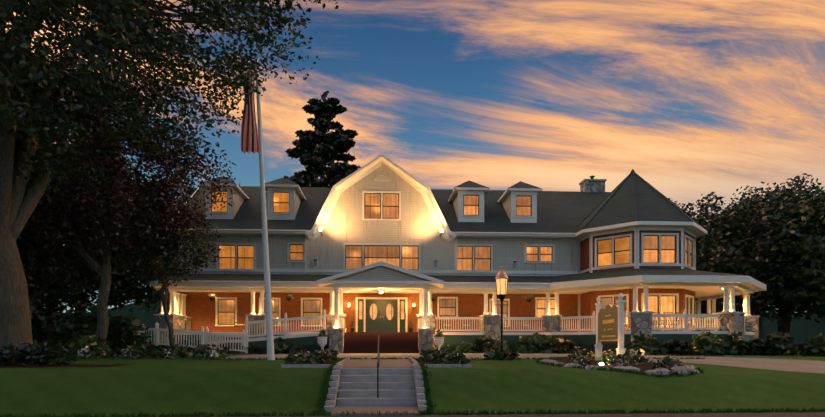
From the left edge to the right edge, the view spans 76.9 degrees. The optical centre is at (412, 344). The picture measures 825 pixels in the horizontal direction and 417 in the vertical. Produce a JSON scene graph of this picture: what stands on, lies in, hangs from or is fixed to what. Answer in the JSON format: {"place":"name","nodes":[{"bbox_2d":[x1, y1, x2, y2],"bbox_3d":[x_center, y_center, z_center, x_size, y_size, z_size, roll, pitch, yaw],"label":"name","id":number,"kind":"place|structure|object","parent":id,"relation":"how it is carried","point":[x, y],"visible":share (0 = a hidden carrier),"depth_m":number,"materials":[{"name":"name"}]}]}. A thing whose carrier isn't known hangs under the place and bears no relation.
{"place":"outdoors","nodes":[
{"label":"outdoors","id":0,"kind":"place"},
{"bbox_2d":[0,0,152,206],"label":"maple","id":1,"kind":"object","parent":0,"point":[57,32],"depth_m":22.66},
{"bbox_2d":[31,101,159,342],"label":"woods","id":2,"kind":"object","parent":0,"point":[46,325],"depth_m":42.07,"materials":[{"name":"green plant"}]},
{"bbox_2d":[0,345,824,416],"bbox_3d":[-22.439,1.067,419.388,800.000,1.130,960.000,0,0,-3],"label":"ground","id":3,"kind":"structure","parent":0,"point":[157,386],"depth_m":13.38,"materials":[{"name":"green plant"}]},
{"bbox_2d":[0,364,128,367],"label":"mulch bed","id":4,"kind":"object","parent":3,"relation":"on","point":[61,365],"visible":0.98,"depth_m":15.71,"materials":[{"name":"brown soil"}]},
{"bbox_2d":[17,141,175,333],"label":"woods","id":5,"kind":"object","parent":3,"relation":"on","point":[119,284],"depth_m":32.02,"materials":[{"name":"green plant"}]},
{"bbox_2d":[12,50,240,344],"bbox_3d":[-14.695,-5.846,23.429,13.313,13.131,9.395,0,0,-3],"label":"purple maple","id":6,"kind":"object","parent":3,"relation":"on","point":[64,200],"depth_m":22.55,"materials":[{"name":"purple plant"}]},
{"bbox_2d":[103,197,223,350],"bbox_3d":[-12.535,-3.472,25.869,5.784,8.422,5.391,0,0,-3],"label":"tree","id":7,"kind":"object","parent":3,"relation":"on","point":[125,260],"depth_m":25.85,"materials":[{"name":"green plant"}]},
{"bbox_2d":[0,0,347,363],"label":"tree","id":8,"kind":"object","parent":3,"relation":"on","point":[163,38],"depth_m":16.78,"materials":[{"name":"green plant"}]},
{"bbox_2d":[122,309,328,353],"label":"access ramp","id":9,"kind":"structure","parent":3,"relation":"on","point":[308,342],"depth_m":28.29,"materials":[{"name":"white wood"}]},
{"bbox_2d":[255,58,274,359],"bbox_3d":[-5.652,-5.144,19.804,0.862,11.708,0.269,0,0,14],"label":"flagpole","id":10,"kind":"object","parent":3,"relation":"on","point":[269,317],"visible":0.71,"depth_m":19.75,"materials":[{"name":"white metal"}]},
{"bbox_2d":[241,73,258,153],"bbox_3d":[-6.231,-8.935,19.934,0.618,3.150,0.318,0,0,-3],"label":"flag","id":11,"kind":"object","parent":10,"relation":"attached to","point":[249,138],"visible":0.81,"depth_m":19.92,"materials":[{"name":"fabric"}]},
{"bbox_2d":[284,91,360,187],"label":"pine","id":12,"kind":"object","parent":3,"relation":"on","point":[337,144],"depth_m":54.04,"materials":[{"name":"green plant"}]},
{"bbox_2d":[281,358,471,411],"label":"street steps","id":13,"kind":"structure","parent":3,"relation":"on","point":[357,386],"depth_m":13.82,"materials":[{"name":"stone"}]},
{"bbox_2d":[377,335,378,397],"bbox_3d":[-0.937,0.558,14.244,0.040,1.639,2.165,0,0,-3],"label":"step handrail","id":14,"kind":"object","parent":13,"relation":"on","point":[378,369],"visible":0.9,"depth_m":13.38,"materials":[{"name":"black metal"}]},
{"bbox_2d":[317,261,444,352],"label":"entrance portico","id":15,"kind":"structure","parent":3,"relation":"on","point":[381,274],"depth_m":28.36,"materials":[{"name":"white wood"}]},
{"bbox_2d":[0,294,824,369],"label":"shrubs","id":16,"kind":"object","parent":3,"relation":"on","point":[67,345],"visible":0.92,"depth_m":24.84,"materials":[{"name":"green plant"}]},
{"bbox_2d":[177,162,694,334],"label":"exterior wall","id":17,"kind":"structure","parent":3,"relation":"on","point":[415,224],"depth_m":33.07,"materials":[{"name":"grey wood"}]},
{"bbox_2d":[148,228,575,284],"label":"gutters and downspouts","id":18,"kind":"object","parent":17,"relation":"attached to","point":[304,231],"visible":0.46,"depth_m":31.74,"materials":[{"name":"white metal"}]},
{"bbox_2d":[177,160,695,331],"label":"house trim","id":19,"kind":"structure","parent":17,"relation":"attached to","point":[367,323],"depth_m":32.95,"materials":[{"name":"white wood"}]},
{"bbox_2d":[153,154,746,282],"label":"house roof","id":20,"kind":"structure","parent":17,"relation":"attached to","point":[632,199],"depth_m":32.84,"materials":[{"name":"grey"}]},
{"bbox_2d":[212,192,691,327],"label":"house windows","id":21,"kind":"structure","parent":17,"relation":"attached to","point":[667,256],"depth_m":33.05,"materials":[{"name":"yellow glass"}]},
{"bbox_2d":[149,275,765,353],"bbox_3d":[2.981,-1.889,31.162,36.376,5.018,9.996,0,0,-3],"label":"porch","id":22,"kind":"object","parent":3,"relation":"on","point":[726,320],"visible":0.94,"depth_m":29.69,"materials":[{"name":"grey wood"}]},
{"bbox_2d":[234,312,713,331],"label":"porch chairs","id":23,"kind":"object","parent":22,"relation":"on","point":[240,325],"visible":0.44,"depth_m":31.56,"materials":[{"name":"white wood"}]},
{"bbox_2d":[495,266,507,359],"bbox_3d":[3.435,-1.185,19.998,0.560,3.680,0.507,0,0,-3],"label":"post lantern","id":24,"kind":"object","parent":3,"relation":"on","point":[501,278],"visible":0.9,"depth_m":19.91,"materials":[{"name":"black metal"}]},
{"bbox_2d":[203,353,824,416],"bbox_3d":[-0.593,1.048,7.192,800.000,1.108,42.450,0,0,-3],"label":"road and paving","id":25,"kind":"structure","parent":3,"relation":"on","point":[807,366],"depth_m":16.46,"materials":[{"name":"concrete"}]},
{"bbox_2d":[314,228,722,364],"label":"light fixtures","id":26,"kind":"object","parent":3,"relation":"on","point":[435,261],"visible":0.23,"depth_m":32.78,"materials":[{"name":"black metal"}]},
{"bbox_2d":[594,293,625,363],"bbox_3d":[6.726,-0.483,17.794,0.240,2.520,2.708,0,0,4],"label":"inn sign","id":27,"kind":"object","parent":3,"relation":"on","point":[609,323],"visible":0.96,"depth_m":17.51,"materials":[{"name":"brown"}]},
{"bbox_2d":[539,355,699,376],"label":"sign bed rocks","id":28,"kind":"object","parent":3,"relation":"on","point":[685,369],"visible":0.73,"depth_m":15.40,"materials":[{"name":"grey stone"}]},
{"bbox_2d":[668,198,716,223],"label":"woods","id":29,"kind":"object","parent":3,"relation":"on","point":[685,207],"depth_m":61.69,"materials":[{"name":"green plant"}]},
{"bbox_2d":[748,186,824,324],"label":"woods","id":30,"kind":"object","parent":3,"relation":"on","point":[806,273],"depth_m":36.92,"materials":[{"name":"green plant"}]},
{"bbox_2d":[5,0,824,312],"label":"sky","id":31,"kind":"structure","parent":0,"point":[695,98],"materials":[{"name":"blue"}]},
{"bbox_2d":[32,298,824,344],"bbox_3d":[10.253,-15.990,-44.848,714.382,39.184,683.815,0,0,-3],"label":"hedge","id":32,"kind":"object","parent":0,"point":[802,329],"depth_m":286.42,"materials":[{"name":"green plant"}]},
{"bbox_2d":[16,181,120,342],"bbox_3d":[-18.859,-4.106,25.873,8.992,9.727,7.899,0,0,-3],"label":"tree","id":33,"kind":"object","parent":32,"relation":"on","point":[67,263],"depth_m":25.54,"materials":[{"name":"green plant"}]},
{"bbox_2d":[93,168,197,316],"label":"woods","id":34,"kind":"object","parent":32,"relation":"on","point":[154,294],"depth_m":48.97,"materials":[{"name":"green plant"}]},
{"bbox_2d":[677,192,747,318],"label":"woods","id":35,"kind":"object","parent":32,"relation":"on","point":[711,222],"depth_m":49.52,"materials":[{"name":"green plant"}]},
{"bbox_2d":[696,189,824,339],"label":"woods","id":36,"kind":"object","parent":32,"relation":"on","point":[717,262],"depth_m":39.63,"materials":[{"name":"green plant"}]},
{"bbox_2d":[707,173,824,335],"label":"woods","id":37,"kind":"object","parent":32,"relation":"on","point":[768,194],"depth_m":47.50,"materials":[{"name":"green plant"}]},
{"bbox_2d":[716,186,824,332],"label":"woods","id":38,"kind":"object","parent":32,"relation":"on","point":[772,317],"depth_m":56.25,"materials":[{"name":"green plant"}]},
{"bbox_2d":[696,203,741,303],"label":"tree","id":39,"kind":"object","parent":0,"point":[703,239],"depth_m":44.35,"materials":[{"name":"green plant"}]},
{"bbox_2d":[712,222,786,315],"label":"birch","id":40,"kind":"object","parent":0,"point":[750,251],"depth_m":43.25,"materials":[{"name":"green plant"}]}
]}

